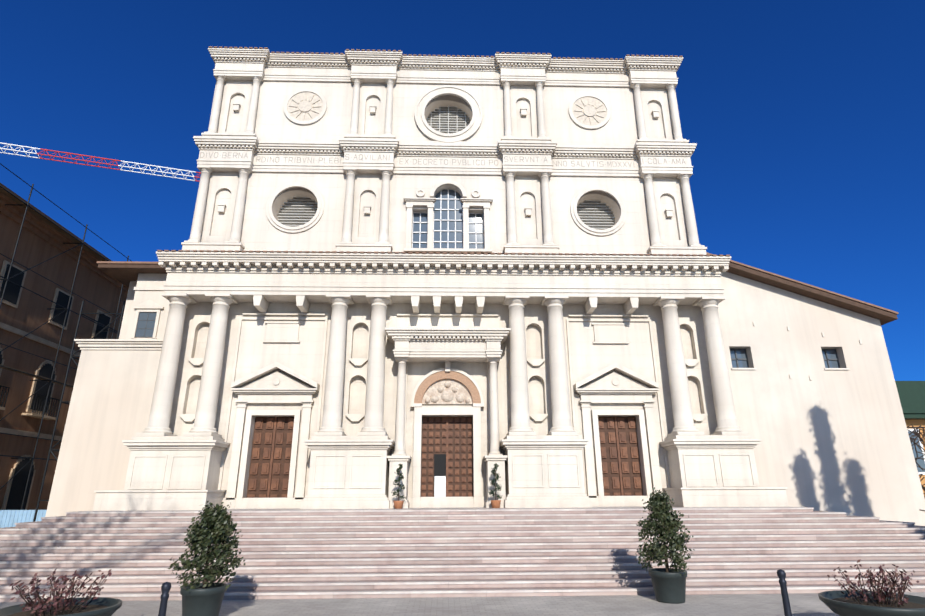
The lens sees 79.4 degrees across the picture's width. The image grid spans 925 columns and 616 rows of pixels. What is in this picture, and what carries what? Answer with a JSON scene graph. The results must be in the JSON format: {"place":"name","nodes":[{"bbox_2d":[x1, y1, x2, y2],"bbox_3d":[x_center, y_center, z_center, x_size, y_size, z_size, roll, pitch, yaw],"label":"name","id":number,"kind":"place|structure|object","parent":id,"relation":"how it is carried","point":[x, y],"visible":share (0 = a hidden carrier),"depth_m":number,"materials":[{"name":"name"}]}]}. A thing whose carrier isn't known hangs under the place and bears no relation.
{"place":"outdoors","nodes":[
{"label":"outdoors","id":0,"kind":"place"},
{"bbox_2d":[0,142,200,181],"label":"crane jib","id":1,"kind":"object","parent":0,"point":[93,157],"visible":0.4,"depth_m":70.75,"materials":[{"name":"white metal"}]},
{"bbox_2d":[0,592,924,615],"bbox_3d":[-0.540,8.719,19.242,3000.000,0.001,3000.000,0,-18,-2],"label":"piazza ground","id":2,"kind":"structure","parent":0,"point":[807,604],"depth_m":11.36,"materials":[{"name":"grey stone"}]},
{"bbox_2d":[0,510,46,527],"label":"blue hoarding","id":3,"kind":"object","parent":2,"relation":"on","point":[9,518],"visible":0.04,"depth_m":26.02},
{"bbox_2d":[0,568,121,615],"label":"bowl planter","id":4,"kind":"object","parent":2,"relation":"on","point":[102,606],"depth_m":8.80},
{"bbox_2d":[0,192,128,509],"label":"palazzo","id":5,"kind":"structure","parent":2,"relation":"on","point":[23,312],"depth_m":30.58,"materials":[{"name":"brown brick"}]},
{"bbox_2d":[0,183,111,260],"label":"roof edge","id":6,"kind":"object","parent":5,"relation":"on","point":[31,205],"depth_m":30.35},
{"bbox_2d":[0,163,130,509],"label":"scaffold tubes","id":7,"kind":"object","parent":2,"relation":"on","point":[65,309],"visible":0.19,"depth_m":28.82},
{"bbox_2d":[0,185,108,387],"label":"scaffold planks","id":8,"kind":"object","parent":7,"relation":"on","point":[33,212],"visible":0.28,"depth_m":29.43,"materials":[{"name":"brown wood"}]},
{"bbox_2d":[33,301,124,521],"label":"scaffold tower","id":9,"kind":"structure","parent":2,"relation":"on","point":[51,449],"depth_m":24.30,"materials":[{"name":"metal"}]},
{"bbox_2d":[158,582,170,615],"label":"bollard","id":10,"kind":"object","parent":2,"relation":"on","point":[165,589],"visible":1,"depth_m":7.80,"materials":[{"name":"metal"}]},
{"bbox_2d":[168,501,244,615],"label":"potted tree","id":11,"kind":"object","parent":2,"relation":"on","point":[201,533],"depth_m":10.27,"materials":[{"name":"green plant"}]},
{"bbox_2d":[0,506,924,601],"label":"church steps","id":12,"kind":"structure","parent":2,"relation":"on","point":[292,553],"depth_m":14.41,"materials":[{"name":"white stone"}]},
{"bbox_2d":[391,464,406,508],"bbox_3d":[-2.139,5.969,18.704,0.550,1.454,0.583,0,-18,-2],"label":"topiary","id":13,"kind":"object","parent":12,"relation":"on","point":[398,480],"depth_m":18.64,"materials":[{"name":"green plant"}]},
{"bbox_2d":[92,487,788,510],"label":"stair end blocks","id":14,"kind":"structure","parent":12,"relation":"on","point":[115,500],"depth_m":18.54,"materials":[{"name":"stone"}]},
{"bbox_2d":[122,251,761,508],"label":"lower facade","id":15,"kind":"structure","parent":12,"relation":"on","point":[338,357],"depth_m":20.94,"materials":[{"name":"white stone"}]},
{"bbox_2d":[246,417,293,497],"bbox_3d":[-6.961,5.595,20.351,1.600,3.250,0.165,0,-18,-2],"label":"door","id":16,"kind":"structure","parent":15,"relation":"in","point":[269,470],"depth_m":20.36,"materials":[{"name":"brown wood"}]},
{"bbox_2d":[157,46,729,255],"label":"cornice tile ends","id":17,"kind":"object","parent":15,"relation":"on","point":[444,252],"visible":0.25,"depth_m":21.56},
{"bbox_2d":[162,250,724,255],"bbox_3d":[-0.568,-1.975,21.960,21.960,0.150,1.350,0,-18,-2],"label":"cornice tile cover","id":18,"kind":"object","parent":15,"relation":"on","point":[433,253],"visible":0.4,"depth_m":21.39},
{"bbox_2d":[181,136,706,254],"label":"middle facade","id":19,"kind":"structure","parent":15,"relation":"on","point":[368,204],"depth_m":23.66,"materials":[{"name":"stone"}]},
{"bbox_2d":[200,152,684,166],"bbox_3d":[-0.707,-6.367,24.019,20.807,0.302,0.280,0,-18,-2],"label":"frieze inscription","id":20,"kind":"object","parent":19,"relation":"attached to","point":[435,159],"visible":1,"depth_m":24.03,"materials":[{"name":"grey stone"}]},
{"bbox_2d":[201,48,688,143],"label":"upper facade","id":21,"kind":"structure","parent":19,"relation":"on","point":[357,99],"depth_m":25.21,"materials":[{"name":"stone"}]},
{"bbox_2d":[198,57,691,156],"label":"cornice dentils","id":22,"kind":"object","parent":21,"relation":"attached to","point":[433,152],"visible":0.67,"depth_m":24.40,"materials":[{"name":"stone"}]},
{"bbox_2d":[427,105,470,133],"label":"oculus louvres","id":23,"kind":"object","parent":21,"relation":"attached to","point":[448,119],"visible":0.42,"depth_m":25.81,"materials":[{"name":"white metal"}]},
{"bbox_2d":[278,197,614,229],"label":"oculus louvres","id":24,"kind":"object","parent":19,"relation":"attached to","point":[305,204],"visible":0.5,"depth_m":24.30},
{"bbox_2d":[412,189,483,248],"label":"window bars","id":25,"kind":"object","parent":19,"relation":"attached to","point":[448,230],"depth_m":23.58,"materials":[{"name":"white metal"}]},
{"bbox_2d":[421,416,472,496],"bbox_3d":[-0.565,5.629,20.551,1.940,3.250,0.165,0,-18,-2],"label":"door","id":26,"kind":"structure","parent":15,"relation":"in","point":[447,459],"depth_m":20.57,"materials":[{"name":"brown wood"}]},
{"bbox_2d":[410,361,483,407],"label":"arch molding","id":27,"kind":"structure","parent":15,"relation":"attached to","point":[447,368],"depth_m":20.96,"materials":[{"name":"white stone"}]},
{"bbox_2d":[422,379,472,403],"bbox_3d":[-0.566,3.146,21.006,1.900,0.950,0.190,0,-18,-2],"label":"tympanum relief","id":28,"kind":"object","parent":15,"relation":"in","point":[447,391],"visible":1,"depth_m":20.95},
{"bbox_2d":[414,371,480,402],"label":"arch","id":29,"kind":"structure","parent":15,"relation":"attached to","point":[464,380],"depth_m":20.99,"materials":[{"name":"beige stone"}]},
{"bbox_2d":[598,416,642,495],"bbox_3d":[5.832,5.663,20.751,1.600,3.250,0.165,0,-18,-2],"label":"door","id":30,"kind":"structure","parent":15,"relation":"in","point":[620,461],"depth_m":20.76,"materials":[{"name":"brown wood"}]},
{"bbox_2d":[489,463,501,507],"bbox_3d":[1.115,5.986,18.805,0.499,1.455,0.510,0,-18,-2],"label":"topiary","id":31,"kind":"object","parent":12,"relation":"on","point":[497,477],"depth_m":18.73,"materials":[{"name":"green plant"}]},
{"bbox_2d":[45,272,924,525],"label":"plaster wings","id":32,"kind":"object","parent":2,"relation":"on","point":[835,441],"visible":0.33,"depth_m":21.59},
{"bbox_2d":[74,287,861,379],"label":"wall trim","id":33,"kind":"structure","parent":32,"relation":"attached to","point":[134,343],"depth_m":21.65,"materials":[{"name":"white stone"}]},
{"bbox_2d":[135,312,839,367],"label":"windows","id":34,"kind":"structure","parent":32,"relation":"attached to","point":[736,358],"depth_m":22.95,"materials":[{"name":"grey glass"}]},
{"bbox_2d":[136,313,838,367],"bbox_3d":[0.799,1.347,23.318,29.347,2.750,0.256,0,-18,0],"label":"window glass","id":35,"kind":"object","parent":32,"relation":"in","point":[740,352],"visible":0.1,"depth_m":23.04,"materials":[{"name":"grey glass"}]},
{"bbox_2d":[98,262,897,324],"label":"roof eaves","id":36,"kind":"object","parent":32,"relation":"attached to","point":[125,274],"visible":0.21,"depth_m":23.16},
{"bbox_2d":[635,487,694,603],"bbox_3d":[4.344,5.130,12.185,1.278,2.311,1.318,0,-18,-2],"label":"potted tree","id":37,"kind":"object","parent":2,"relation":"on","point":[658,505],"depth_m":11.99,"materials":[{"name":"green plant"}]},
{"bbox_2d":[777,569,791,615],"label":"bollard","id":38,"kind":"object","parent":2,"relation":"on","point":[781,574],"visible":1,"depth_m":8.73,"materials":[{"name":"metal"}]},
{"bbox_2d":[818,559,924,615],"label":"bowl planter","id":39,"kind":"object","parent":2,"relation":"on","point":[837,602],"depth_m":8.98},
{"bbox_2d":[907,424,924,510],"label":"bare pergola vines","id":40,"kind":"object","parent":2,"relation":"on","point":[920,439],"visible":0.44,"depth_m":21.97,"materials":[{"name":"plant"}]},
{"bbox_2d":[0,0,924,380],"label":"sky","id":41,"kind":"structure","parent":0,"point":[805,119],"materials":[{"name":"blue"}]},
{"bbox_2d":[97,252,898,314],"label":"church roof tiles","id":42,"kind":"object","parent":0,"point":[732,261],"visible":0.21,"depth_m":23.04,"materials":[{"name":"brown tile"}]},
{"bbox_2d":[895,381,924,497],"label":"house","id":43,"kind":"structure","parent":0,"point":[911,394],"depth_m":30.06,"materials":[{"name":"green"}]}
]}

